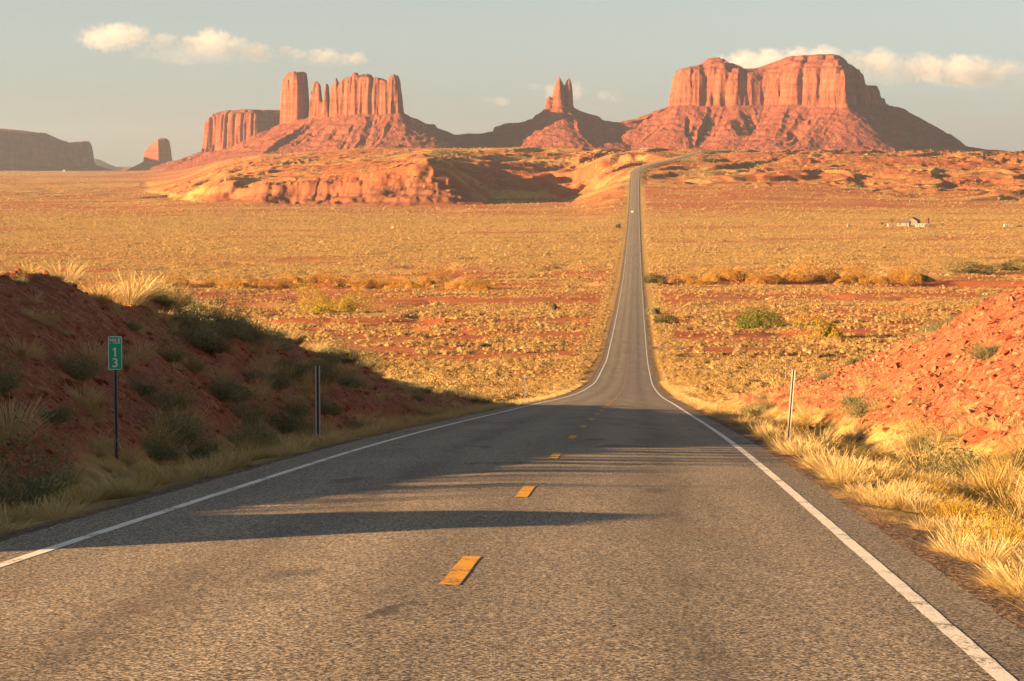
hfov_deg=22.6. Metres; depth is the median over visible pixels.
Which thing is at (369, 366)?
sagebrush
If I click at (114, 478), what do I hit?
grass clump
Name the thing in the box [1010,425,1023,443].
grass clump
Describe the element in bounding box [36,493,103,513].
grass tuft
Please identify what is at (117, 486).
grass tuft
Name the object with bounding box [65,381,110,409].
grass clump
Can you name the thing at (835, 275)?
autumn bush
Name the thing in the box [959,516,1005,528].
grass tuft
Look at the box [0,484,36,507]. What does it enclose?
grass clump
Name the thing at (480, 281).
autumn bush
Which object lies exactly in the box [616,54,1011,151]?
mesa
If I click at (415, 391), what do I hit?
sagebrush
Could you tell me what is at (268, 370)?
grass clump
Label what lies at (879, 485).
grass tuft
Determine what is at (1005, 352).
rock
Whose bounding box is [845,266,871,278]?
autumn bush
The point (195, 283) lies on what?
autumn bush
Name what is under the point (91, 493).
grass tuft
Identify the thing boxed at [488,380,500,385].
desert shrub
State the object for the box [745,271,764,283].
autumn bush
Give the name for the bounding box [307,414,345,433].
grass clump
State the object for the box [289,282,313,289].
autumn bush
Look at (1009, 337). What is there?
rock
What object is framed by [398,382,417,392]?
grass clump
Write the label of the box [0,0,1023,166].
sky
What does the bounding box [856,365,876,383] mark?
sagebrush
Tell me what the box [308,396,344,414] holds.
sagebrush
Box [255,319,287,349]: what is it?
sagebrush
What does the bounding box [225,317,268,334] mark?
sagebrush
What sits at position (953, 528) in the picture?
grass tuft
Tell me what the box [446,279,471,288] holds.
autumn bush
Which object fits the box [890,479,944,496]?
grass tuft
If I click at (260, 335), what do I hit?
sagebrush
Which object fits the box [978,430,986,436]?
rock
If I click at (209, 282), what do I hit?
autumn bush
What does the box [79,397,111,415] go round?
grass clump
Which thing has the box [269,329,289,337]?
sagebrush
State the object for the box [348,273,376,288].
autumn bush
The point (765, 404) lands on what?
sagebrush
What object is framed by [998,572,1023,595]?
grass tuft
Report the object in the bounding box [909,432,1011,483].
sagebrush
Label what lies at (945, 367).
pale rubble
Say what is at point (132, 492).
grass tuft
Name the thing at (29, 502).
grass tuft
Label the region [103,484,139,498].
grass tuft
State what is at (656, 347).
gravel turnout
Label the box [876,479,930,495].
grass tuft
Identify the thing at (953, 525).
grass tuft
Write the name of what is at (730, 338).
wire fence
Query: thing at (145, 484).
grass tuft
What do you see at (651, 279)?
bush
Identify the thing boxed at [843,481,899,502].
grass tuft
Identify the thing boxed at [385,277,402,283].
autumn bush
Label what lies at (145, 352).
grass clump
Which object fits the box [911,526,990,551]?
grass tuft
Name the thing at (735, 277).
autumn bush
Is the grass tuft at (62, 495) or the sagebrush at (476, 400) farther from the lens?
the sagebrush at (476, 400)
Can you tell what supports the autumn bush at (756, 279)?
on the ground at (338, 183)
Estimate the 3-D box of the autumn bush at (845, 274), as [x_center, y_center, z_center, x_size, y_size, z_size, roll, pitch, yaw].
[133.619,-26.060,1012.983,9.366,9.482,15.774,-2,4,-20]
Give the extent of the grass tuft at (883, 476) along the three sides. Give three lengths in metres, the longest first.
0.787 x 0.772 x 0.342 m
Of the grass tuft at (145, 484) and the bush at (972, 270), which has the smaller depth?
the grass tuft at (145, 484)
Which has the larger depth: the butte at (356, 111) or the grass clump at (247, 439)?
the butte at (356, 111)
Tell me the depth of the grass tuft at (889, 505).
30.17 m
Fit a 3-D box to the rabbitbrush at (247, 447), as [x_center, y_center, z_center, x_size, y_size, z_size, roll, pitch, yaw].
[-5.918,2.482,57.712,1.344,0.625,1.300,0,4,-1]
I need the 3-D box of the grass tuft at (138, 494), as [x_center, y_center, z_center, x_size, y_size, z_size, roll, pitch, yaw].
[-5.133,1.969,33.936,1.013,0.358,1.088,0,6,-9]
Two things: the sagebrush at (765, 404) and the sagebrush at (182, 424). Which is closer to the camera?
the sagebrush at (182, 424)
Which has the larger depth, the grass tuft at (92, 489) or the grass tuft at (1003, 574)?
the grass tuft at (92, 489)
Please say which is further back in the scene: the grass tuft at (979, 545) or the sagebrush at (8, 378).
the sagebrush at (8, 378)
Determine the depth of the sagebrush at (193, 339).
70.04 m
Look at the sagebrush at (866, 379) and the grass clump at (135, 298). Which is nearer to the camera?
the grass clump at (135, 298)
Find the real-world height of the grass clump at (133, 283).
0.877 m
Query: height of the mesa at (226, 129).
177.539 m
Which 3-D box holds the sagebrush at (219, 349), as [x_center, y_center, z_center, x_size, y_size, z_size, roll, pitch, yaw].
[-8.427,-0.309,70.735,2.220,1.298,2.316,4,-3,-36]
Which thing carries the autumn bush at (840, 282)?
on the ground at (338, 183)
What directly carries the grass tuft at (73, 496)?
on the ground at (338, 183)
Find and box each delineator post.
[315,366,319,435]
[787,370,795,439]
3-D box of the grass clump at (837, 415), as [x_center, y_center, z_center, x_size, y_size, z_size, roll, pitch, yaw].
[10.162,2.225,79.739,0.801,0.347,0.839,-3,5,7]
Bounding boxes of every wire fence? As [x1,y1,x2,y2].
[496,278,576,360]
[698,294,804,378]
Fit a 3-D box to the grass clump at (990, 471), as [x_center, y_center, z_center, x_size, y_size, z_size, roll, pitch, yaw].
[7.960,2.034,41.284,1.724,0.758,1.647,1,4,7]
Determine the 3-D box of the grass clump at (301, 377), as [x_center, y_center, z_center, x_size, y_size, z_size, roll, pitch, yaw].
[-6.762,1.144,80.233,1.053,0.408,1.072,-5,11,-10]
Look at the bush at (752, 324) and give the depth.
611.94 m
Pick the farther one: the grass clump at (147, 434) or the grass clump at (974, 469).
the grass clump at (147, 434)
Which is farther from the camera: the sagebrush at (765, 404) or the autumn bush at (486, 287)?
the autumn bush at (486, 287)
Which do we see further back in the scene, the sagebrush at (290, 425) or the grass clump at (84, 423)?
the sagebrush at (290, 425)
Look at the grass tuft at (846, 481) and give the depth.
35.62 m
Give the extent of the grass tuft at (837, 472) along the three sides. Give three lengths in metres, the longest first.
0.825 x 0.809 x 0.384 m
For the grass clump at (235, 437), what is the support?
on the ground at (338, 183)
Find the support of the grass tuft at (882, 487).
on the ground at (338, 183)
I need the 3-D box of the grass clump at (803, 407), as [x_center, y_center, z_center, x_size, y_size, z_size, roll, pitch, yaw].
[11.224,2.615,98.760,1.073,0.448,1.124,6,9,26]
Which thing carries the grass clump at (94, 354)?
on the ground at (338, 183)
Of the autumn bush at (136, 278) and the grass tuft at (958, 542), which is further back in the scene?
the autumn bush at (136, 278)
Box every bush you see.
[124,273,152,287]
[153,274,174,287]
[165,273,196,287]
[167,279,186,286]
[183,280,205,287]
[201,276,224,285]
[214,277,252,288]
[223,280,242,288]
[240,274,261,283]
[249,276,273,288]
[273,279,292,287]
[277,273,305,283]
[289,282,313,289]
[297,278,333,312]
[302,268,342,283]
[320,276,335,283]
[329,289,376,310]
[332,276,355,285]
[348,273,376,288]
[360,274,390,288]
[375,283,397,289]
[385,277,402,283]
[389,276,420,288]
[395,279,424,288]
[416,267,452,285]
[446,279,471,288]
[460,273,490,289]
[476,280,501,289]
[543,298,558,309]
[644,273,667,282]
[645,307,660,314]
[654,313,678,323]
[669,277,683,282]
[681,274,696,282]
[685,278,702,285]
[696,277,712,285]
[702,265,735,280]
[718,268,744,280]
[731,267,751,280]
[735,307,786,328]
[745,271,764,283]
[749,269,779,284]
[766,276,787,284]
[780,268,801,280]
[785,310,845,338]
[789,255,815,281]
[802,272,818,281]
[812,273,833,280]
[816,269,840,281]
[832,277,857,284]
[840,265,864,281]
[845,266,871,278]
[858,276,875,284]
[864,276,889,285]
[885,269,910,279]
[886,263,921,284]
[893,269,907,280]
[899,271,935,281]
[942,257,995,272]
[988,257,1023,270]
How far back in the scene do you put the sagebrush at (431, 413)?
109.20 m
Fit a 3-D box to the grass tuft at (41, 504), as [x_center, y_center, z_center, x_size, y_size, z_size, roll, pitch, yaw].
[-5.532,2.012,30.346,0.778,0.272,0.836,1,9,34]
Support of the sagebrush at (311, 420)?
on the ground at (338, 183)
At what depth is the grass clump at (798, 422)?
89.25 m
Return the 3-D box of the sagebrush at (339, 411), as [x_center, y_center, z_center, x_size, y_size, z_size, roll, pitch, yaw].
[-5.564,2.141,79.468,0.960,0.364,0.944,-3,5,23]
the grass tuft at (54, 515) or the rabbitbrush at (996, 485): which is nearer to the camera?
the grass tuft at (54, 515)
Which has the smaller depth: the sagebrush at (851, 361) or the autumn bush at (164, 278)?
the sagebrush at (851, 361)
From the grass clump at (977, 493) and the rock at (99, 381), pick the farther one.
the rock at (99, 381)
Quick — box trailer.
[915,223,923,226]
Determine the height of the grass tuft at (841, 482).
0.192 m
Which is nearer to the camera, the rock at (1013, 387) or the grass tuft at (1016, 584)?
the grass tuft at (1016, 584)
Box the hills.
[94,159,133,170]
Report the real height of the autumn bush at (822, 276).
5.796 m
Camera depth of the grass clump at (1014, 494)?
35.47 m
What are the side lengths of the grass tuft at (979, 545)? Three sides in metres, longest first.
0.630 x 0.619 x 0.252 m
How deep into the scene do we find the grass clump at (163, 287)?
75.95 m
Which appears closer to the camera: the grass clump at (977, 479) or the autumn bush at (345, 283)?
the grass clump at (977, 479)
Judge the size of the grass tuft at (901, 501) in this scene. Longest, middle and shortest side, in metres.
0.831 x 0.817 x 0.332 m
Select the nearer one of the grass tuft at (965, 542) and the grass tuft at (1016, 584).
the grass tuft at (1016, 584)
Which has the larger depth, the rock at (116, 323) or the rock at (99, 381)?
the rock at (116, 323)
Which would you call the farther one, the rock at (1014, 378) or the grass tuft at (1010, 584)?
the rock at (1014, 378)
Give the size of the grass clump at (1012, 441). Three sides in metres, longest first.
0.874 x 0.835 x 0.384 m
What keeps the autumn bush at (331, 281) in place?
on the ground at (338, 183)
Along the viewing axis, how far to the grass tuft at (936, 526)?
25.98 m
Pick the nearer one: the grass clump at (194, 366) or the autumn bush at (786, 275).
the grass clump at (194, 366)
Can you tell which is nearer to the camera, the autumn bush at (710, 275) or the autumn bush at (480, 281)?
the autumn bush at (480, 281)
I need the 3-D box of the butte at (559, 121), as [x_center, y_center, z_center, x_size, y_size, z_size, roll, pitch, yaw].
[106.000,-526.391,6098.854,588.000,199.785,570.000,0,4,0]
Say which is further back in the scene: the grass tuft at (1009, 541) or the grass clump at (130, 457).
the grass clump at (130, 457)
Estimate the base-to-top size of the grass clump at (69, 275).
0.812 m
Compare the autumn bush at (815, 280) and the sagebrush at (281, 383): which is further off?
the autumn bush at (815, 280)
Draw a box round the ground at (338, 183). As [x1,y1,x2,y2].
[0,147,1023,630]
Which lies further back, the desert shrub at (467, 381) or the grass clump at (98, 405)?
the desert shrub at (467, 381)
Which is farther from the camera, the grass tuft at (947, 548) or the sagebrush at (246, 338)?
the sagebrush at (246, 338)
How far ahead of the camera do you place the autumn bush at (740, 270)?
995.72 m
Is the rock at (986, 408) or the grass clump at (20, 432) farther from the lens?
the rock at (986, 408)
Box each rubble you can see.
[0,271,1023,478]
[722,285,1023,461]
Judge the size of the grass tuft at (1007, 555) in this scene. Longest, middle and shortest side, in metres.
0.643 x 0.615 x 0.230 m
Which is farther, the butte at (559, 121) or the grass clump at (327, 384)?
the butte at (559, 121)
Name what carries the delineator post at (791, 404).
on the ground at (338, 183)
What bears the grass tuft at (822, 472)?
on the ground at (338, 183)
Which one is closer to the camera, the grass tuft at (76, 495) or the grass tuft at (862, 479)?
the grass tuft at (76, 495)
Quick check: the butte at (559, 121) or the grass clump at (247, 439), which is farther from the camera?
the butte at (559, 121)
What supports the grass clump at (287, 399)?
on the ground at (338, 183)
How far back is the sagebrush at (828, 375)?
126.91 m
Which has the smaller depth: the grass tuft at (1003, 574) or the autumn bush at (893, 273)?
the grass tuft at (1003, 574)
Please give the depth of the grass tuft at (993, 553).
22.25 m
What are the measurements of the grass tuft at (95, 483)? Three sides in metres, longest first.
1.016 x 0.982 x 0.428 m
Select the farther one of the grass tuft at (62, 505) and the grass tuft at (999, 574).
the grass tuft at (62, 505)
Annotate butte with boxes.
[126,138,172,170]
[160,71,477,171]
[456,77,640,148]
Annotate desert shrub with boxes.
[422,378,438,387]
[440,383,459,389]
[458,374,475,382]
[481,375,499,383]
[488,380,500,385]
[767,375,788,388]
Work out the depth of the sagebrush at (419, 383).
141.16 m
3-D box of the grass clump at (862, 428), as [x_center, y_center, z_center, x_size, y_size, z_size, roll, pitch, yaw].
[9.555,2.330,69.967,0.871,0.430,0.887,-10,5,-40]
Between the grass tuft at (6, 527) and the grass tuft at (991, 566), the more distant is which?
the grass tuft at (6, 527)
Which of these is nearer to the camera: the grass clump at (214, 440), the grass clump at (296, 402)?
the grass clump at (214, 440)
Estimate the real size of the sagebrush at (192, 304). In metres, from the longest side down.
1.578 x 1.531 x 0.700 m
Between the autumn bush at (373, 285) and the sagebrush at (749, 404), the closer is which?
the sagebrush at (749, 404)
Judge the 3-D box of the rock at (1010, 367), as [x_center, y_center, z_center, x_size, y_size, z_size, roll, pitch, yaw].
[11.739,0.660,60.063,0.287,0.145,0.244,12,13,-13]
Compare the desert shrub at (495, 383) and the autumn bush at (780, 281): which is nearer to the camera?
the desert shrub at (495, 383)
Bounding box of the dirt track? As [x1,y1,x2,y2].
[640,288,687,290]
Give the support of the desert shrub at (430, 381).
on the ground at (338, 183)
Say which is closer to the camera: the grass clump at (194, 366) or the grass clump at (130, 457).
the grass clump at (130, 457)
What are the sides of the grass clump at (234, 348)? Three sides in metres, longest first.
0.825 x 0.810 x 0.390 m
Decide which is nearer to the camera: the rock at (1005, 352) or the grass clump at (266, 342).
the rock at (1005, 352)
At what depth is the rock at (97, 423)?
48.71 m
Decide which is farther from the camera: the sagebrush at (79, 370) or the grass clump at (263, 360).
the grass clump at (263, 360)
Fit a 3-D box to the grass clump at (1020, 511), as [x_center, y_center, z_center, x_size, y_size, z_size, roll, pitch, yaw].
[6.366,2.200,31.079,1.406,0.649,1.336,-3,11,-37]
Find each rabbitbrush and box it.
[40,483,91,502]
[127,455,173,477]
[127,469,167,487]
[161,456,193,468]
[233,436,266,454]
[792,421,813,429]
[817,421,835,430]
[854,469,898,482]
[897,474,948,495]
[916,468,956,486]
[918,484,956,501]
[922,493,995,520]
[940,481,985,504]
[945,503,1023,547]
[958,505,1017,527]
[967,474,1015,498]
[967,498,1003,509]
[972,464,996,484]
[973,524,1021,548]
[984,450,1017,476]
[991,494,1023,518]
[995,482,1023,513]
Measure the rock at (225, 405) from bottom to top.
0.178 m
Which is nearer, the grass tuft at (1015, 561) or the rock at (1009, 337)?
the grass tuft at (1015, 561)
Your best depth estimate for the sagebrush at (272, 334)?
86.71 m
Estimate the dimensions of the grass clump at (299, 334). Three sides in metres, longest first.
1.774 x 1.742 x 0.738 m
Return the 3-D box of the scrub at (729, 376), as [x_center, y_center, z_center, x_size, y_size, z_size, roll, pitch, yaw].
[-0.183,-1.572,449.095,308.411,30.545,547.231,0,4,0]
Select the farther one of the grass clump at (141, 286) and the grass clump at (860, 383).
the grass clump at (860, 383)
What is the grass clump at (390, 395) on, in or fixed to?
on the ground at (338, 183)
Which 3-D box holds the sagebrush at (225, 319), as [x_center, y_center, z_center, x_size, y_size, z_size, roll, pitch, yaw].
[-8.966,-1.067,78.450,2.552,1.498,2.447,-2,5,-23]
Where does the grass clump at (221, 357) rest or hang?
on the ground at (338, 183)
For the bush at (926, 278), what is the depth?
1019.32 m
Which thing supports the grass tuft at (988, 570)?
on the ground at (338, 183)
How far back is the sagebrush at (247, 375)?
73.11 m
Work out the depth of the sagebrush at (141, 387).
56.79 m
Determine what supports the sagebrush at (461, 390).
on the ground at (338, 183)
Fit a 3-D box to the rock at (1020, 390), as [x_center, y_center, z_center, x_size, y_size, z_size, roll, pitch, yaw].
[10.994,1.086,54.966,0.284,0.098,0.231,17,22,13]
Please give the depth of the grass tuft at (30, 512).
30.00 m
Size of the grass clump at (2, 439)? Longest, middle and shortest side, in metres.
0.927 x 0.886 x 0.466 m
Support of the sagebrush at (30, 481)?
on the ground at (338, 183)
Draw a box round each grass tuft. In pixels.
[0,503,45,519]
[0,508,22,525]
[0,513,22,534]
[0,516,39,534]
[0,518,13,536]
[2,494,56,515]
[2,498,67,515]
[11,504,50,519]
[13,496,63,520]
[15,495,61,513]
[20,493,86,522]
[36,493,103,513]
[41,496,87,514]
[45,499,84,515]
[48,487,81,505]
[50,487,107,507]
[55,482,104,505]
[60,486,119,505]
[66,486,108,501]
[67,476,122,494]
[75,485,118,499]
[85,474,158,500]
[88,473,157,499]
[89,472,146,497]
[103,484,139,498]
[105,469,167,492]
[129,483,164,493]
[815,460,856,478]
[816,464,863,484]
[820,468,850,479]
[825,462,864,476]
[826,461,877,477]
[826,474,855,483]
[834,474,865,485]
[837,481,872,492]
[839,471,875,486]
[842,469,887,485]
[843,473,872,486]
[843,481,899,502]
[855,483,902,496]
[855,485,891,503]
[857,479,906,499]
[859,478,898,495]
[859,491,900,508]
[862,469,898,482]
[863,469,904,487]
[865,487,905,507]
[874,487,934,508]
[875,486,928,510]
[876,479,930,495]
[877,491,933,512]
[879,478,925,495]
[882,480,923,496]
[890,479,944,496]
[896,481,925,492]
[898,490,940,515]
[899,485,944,502]
[900,479,942,497]
[903,512,943,530]
[904,516,943,531]
[906,509,967,531]
[909,492,961,505]
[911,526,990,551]
[918,527,999,552]
[921,516,955,533]
[922,531,986,552]
[926,515,993,539]
[928,490,974,506]
[930,511,993,538]
[930,530,999,551]
[935,538,994,559]
[942,515,995,529]
[944,514,995,529]
[954,534,998,555]
[954,534,1022,565]
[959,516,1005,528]
[962,539,1019,562]
[966,531,1023,554]
[966,553,1023,587]
[970,552,1019,576]
[972,557,1023,588]
[974,539,1017,562]
[974,558,1023,587]
[975,565,1021,586]
[976,558,1016,576]
[977,530,1022,558]
[978,521,1023,539]
[981,555,1023,589]
[981,557,1023,595]
[982,531,1023,551]
[986,544,1023,565]
[986,547,1023,572]
[996,570,1023,591]
[998,542,1023,564]
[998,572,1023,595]
[999,591,1023,613]
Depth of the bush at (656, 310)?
692.97 m
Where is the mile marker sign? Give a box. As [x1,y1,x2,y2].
[108,336,121,459]
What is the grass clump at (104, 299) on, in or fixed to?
on the ground at (338, 183)
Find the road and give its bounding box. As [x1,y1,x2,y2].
[0,150,1023,680]
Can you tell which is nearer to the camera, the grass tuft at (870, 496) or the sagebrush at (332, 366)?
the grass tuft at (870, 496)
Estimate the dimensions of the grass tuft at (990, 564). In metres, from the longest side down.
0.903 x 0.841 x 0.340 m
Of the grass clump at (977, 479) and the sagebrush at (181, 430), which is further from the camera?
the sagebrush at (181, 430)
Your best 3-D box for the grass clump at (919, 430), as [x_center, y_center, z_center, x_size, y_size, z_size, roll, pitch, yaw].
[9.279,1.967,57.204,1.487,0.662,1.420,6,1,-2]
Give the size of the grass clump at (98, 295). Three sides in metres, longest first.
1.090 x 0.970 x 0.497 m
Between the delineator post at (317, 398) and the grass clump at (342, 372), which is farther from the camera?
the grass clump at (342, 372)
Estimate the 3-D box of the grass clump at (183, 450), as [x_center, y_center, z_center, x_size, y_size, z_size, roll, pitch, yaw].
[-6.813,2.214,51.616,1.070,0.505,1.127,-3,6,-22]
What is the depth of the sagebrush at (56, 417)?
45.92 m
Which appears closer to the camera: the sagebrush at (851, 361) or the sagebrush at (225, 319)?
the sagebrush at (225, 319)
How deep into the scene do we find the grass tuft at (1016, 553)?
22.03 m
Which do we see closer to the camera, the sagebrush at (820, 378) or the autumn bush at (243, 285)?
the sagebrush at (820, 378)
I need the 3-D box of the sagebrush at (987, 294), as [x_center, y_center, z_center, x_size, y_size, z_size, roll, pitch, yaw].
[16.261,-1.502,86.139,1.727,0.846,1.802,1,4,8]
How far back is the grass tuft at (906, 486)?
34.36 m
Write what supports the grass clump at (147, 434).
on the ground at (338, 183)
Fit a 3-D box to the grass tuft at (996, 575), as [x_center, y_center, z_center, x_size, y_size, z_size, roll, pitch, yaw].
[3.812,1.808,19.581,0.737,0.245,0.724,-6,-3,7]
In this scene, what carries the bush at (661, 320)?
on the ground at (338, 183)
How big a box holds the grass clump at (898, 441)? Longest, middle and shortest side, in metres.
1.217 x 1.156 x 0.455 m
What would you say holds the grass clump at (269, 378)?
on the ground at (338, 183)
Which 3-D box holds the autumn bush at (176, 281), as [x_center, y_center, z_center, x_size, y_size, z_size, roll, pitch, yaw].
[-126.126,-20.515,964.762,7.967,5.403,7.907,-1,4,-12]
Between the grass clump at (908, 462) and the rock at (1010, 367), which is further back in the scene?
the rock at (1010, 367)
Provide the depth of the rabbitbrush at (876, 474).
37.26 m
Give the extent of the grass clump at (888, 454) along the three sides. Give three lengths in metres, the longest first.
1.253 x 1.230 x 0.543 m
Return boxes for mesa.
[0,129,112,170]
[150,109,279,169]
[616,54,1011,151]
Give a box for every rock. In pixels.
[0,274,9,278]
[3,292,12,297]
[19,286,26,291]
[29,392,38,397]
[63,378,74,385]
[66,287,74,292]
[93,420,99,426]
[94,378,102,385]
[113,321,119,327]
[221,403,229,407]
[945,416,955,421]
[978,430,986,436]
[979,412,989,418]
[981,406,991,410]
[994,367,1003,372]
[1001,425,1009,429]
[1003,350,1009,356]
[1005,335,1014,340]
[1007,365,1015,369]
[1007,386,1016,389]
[1010,375,1021,381]
[1017,388,1023,393]
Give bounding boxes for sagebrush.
[0,342,37,394]
[0,365,25,387]
[0,406,96,510]
[11,272,30,285]
[16,473,47,492]
[36,404,83,423]
[50,348,109,379]
[120,320,144,330]
[124,375,159,396]
[130,393,212,443]
[132,364,205,411]
[134,266,203,307]
[137,428,192,460]
[139,407,216,445]
[144,283,171,301]
[153,331,190,361]
[156,291,182,306]
[161,301,216,331]
[161,418,228,458]
[166,308,195,324]
[166,319,231,347]
[174,306,242,353]
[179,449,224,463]
[182,292,207,314]
[182,352,207,371]
[187,281,257,329]
[202,290,255,338]
[202,374,249,401]
[216,377,257,401]
[222,382,278,424]
[223,416,288,451]
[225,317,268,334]
[232,317,272,341]
[239,326,257,342]
[239,367,261,379]
[240,417,266,435]
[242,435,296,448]
[247,333,266,348]
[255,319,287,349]
[255,364,306,389]
[257,324,283,347]
[261,403,311,435]
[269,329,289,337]
[274,355,314,377]
[275,333,296,352]
[278,330,310,344]
[279,397,314,417]
[285,412,322,430]
[297,423,314,437]
[301,360,337,380]
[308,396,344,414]
[309,348,352,383]
[310,344,345,365]
[312,361,338,372]
[319,330,352,358]
[330,348,366,362]
[334,372,376,387]
[334,404,343,415]
[335,339,382,370]
[341,415,370,429]
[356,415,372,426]
[407,377,428,389]
[412,389,425,395]
[414,381,434,393]
[415,393,425,400]
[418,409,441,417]
[448,383,464,394]
[464,392,481,402]
[479,392,494,403]
[740,401,774,416]
[741,400,758,408]
[753,397,774,408]
[757,394,766,399]
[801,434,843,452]
[814,372,827,379]
[822,423,839,434]
[823,368,837,378]
[836,393,862,405]
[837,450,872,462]
[839,390,884,418]
[842,354,865,364]
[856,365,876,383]
[897,409,949,451]
[909,333,928,343]
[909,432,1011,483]
[917,320,934,333]
[927,320,948,330]
[939,315,953,326]
[959,338,1005,360]
[972,283,1002,304]
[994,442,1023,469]
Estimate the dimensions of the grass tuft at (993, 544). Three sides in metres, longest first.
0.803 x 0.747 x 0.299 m
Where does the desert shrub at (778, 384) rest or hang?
on the ground at (338, 183)
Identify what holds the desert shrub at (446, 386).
on the ground at (338, 183)
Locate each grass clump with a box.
[0,390,72,446]
[0,417,18,445]
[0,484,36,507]
[4,332,47,359]
[39,254,96,285]
[54,463,93,483]
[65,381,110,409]
[75,429,119,451]
[76,338,107,365]
[77,416,98,428]
[78,278,123,304]
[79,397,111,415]
[81,280,116,296]
[83,285,111,301]
[91,282,127,302]
[97,471,131,483]
[101,270,169,304]
[101,292,123,303]
[104,441,153,465]
[109,301,124,309]
[110,282,154,306]
[112,280,157,299]
[120,289,149,305]
[122,336,162,361]
[122,346,147,369]
[123,272,173,297]
[127,416,187,450]
[129,317,155,334]
[132,276,176,297]
[138,418,166,433]
[140,312,160,326]
[147,401,223,440]
[154,310,179,320]
[160,281,195,306]
[161,341,190,356]
[167,440,196,461]
[182,353,207,371]
[200,433,225,448]
[203,362,238,384]
[216,354,228,360]
[220,424,258,446]
[224,435,256,449]
[230,343,241,352]
[235,420,278,438]
[242,360,262,369]
[242,378,278,399]
[246,339,273,355]
[249,372,281,389]
[251,351,281,367]
[254,325,283,344]
[254,385,277,401]
[258,365,281,379]
[260,338,286,350]
[265,353,277,362]
[272,360,302,376]
[277,326,303,338]
[278,387,305,405]
[278,397,313,414]
[284,328,307,343]
[287,330,300,342]
[293,378,322,398]
[294,372,311,383]
[294,426,311,438]
[295,365,320,384]
[297,359,309,368]
[300,356,326,366]
[303,420,332,433]
[305,339,335,351]
[306,341,323,351]
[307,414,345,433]
[312,384,327,395]
[320,375,338,392]
[328,361,351,376]
[340,367,362,377]
[342,362,364,372]
[346,411,373,427]
[351,361,364,367]
[352,371,372,385]
[370,389,389,401]
[381,390,393,398]
[391,377,407,388]
[394,375,413,387]
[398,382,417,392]
[402,400,421,410]
[416,405,439,414]
[424,391,438,399]
[439,391,454,402]
[443,387,456,394]
[458,392,478,400]
[761,410,777,419]
[780,415,804,427]
[782,424,846,449]
[787,419,809,428]
[793,401,812,411]
[794,404,818,417]
[829,407,845,417]
[838,429,863,442]
[844,439,883,457]
[850,375,873,389]
[850,419,871,433]
[866,447,906,461]
[871,430,987,473]
[887,431,923,448]
[900,415,949,442]
[908,465,952,482]
[921,423,961,444]
[945,459,1023,500]
[946,454,1006,484]
[951,485,993,500]
[965,442,1023,489]
[970,472,1023,511]
[984,458,1023,486]
[990,494,1023,525]
[1003,463,1023,495]
[1005,436,1023,456]
[1007,486,1023,510]
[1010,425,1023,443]
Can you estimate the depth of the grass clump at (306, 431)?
69.40 m
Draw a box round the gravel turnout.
[646,345,695,348]
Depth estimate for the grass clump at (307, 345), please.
111.74 m
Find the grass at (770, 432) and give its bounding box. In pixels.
[0,260,1023,531]
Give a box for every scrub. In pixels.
[0,147,1023,314]
[220,306,966,403]
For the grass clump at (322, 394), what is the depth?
82.34 m
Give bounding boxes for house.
[897,220,910,225]
[908,217,919,225]
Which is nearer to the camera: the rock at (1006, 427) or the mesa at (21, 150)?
the rock at (1006, 427)
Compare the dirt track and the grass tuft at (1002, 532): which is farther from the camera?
the dirt track
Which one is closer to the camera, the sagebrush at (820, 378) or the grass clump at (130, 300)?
the grass clump at (130, 300)
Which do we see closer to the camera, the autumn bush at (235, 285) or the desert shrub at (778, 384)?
the desert shrub at (778, 384)
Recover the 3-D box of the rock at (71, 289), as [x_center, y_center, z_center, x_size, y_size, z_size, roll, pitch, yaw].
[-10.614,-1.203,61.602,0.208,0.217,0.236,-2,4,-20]
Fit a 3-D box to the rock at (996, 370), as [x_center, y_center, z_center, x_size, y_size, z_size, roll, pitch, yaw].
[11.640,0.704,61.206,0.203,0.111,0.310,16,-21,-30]
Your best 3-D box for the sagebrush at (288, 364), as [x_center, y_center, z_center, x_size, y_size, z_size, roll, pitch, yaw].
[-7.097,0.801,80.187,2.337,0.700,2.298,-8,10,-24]
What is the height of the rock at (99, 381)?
0.276 m
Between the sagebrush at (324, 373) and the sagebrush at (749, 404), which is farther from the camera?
the sagebrush at (749, 404)
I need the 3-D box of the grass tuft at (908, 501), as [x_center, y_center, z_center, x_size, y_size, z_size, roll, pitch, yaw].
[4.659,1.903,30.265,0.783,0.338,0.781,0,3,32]
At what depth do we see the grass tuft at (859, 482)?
35.54 m
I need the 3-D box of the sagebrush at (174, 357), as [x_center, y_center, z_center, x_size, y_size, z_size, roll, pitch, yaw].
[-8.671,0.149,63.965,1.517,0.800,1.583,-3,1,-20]
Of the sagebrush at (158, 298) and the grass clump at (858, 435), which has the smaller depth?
the grass clump at (858, 435)
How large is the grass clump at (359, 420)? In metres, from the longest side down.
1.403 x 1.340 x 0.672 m
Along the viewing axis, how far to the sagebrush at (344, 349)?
112.14 m
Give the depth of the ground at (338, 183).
1155.79 m
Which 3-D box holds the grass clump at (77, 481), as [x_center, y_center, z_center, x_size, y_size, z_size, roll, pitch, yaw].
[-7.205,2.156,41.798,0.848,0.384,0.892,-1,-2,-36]
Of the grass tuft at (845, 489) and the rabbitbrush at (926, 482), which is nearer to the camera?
the grass tuft at (845, 489)

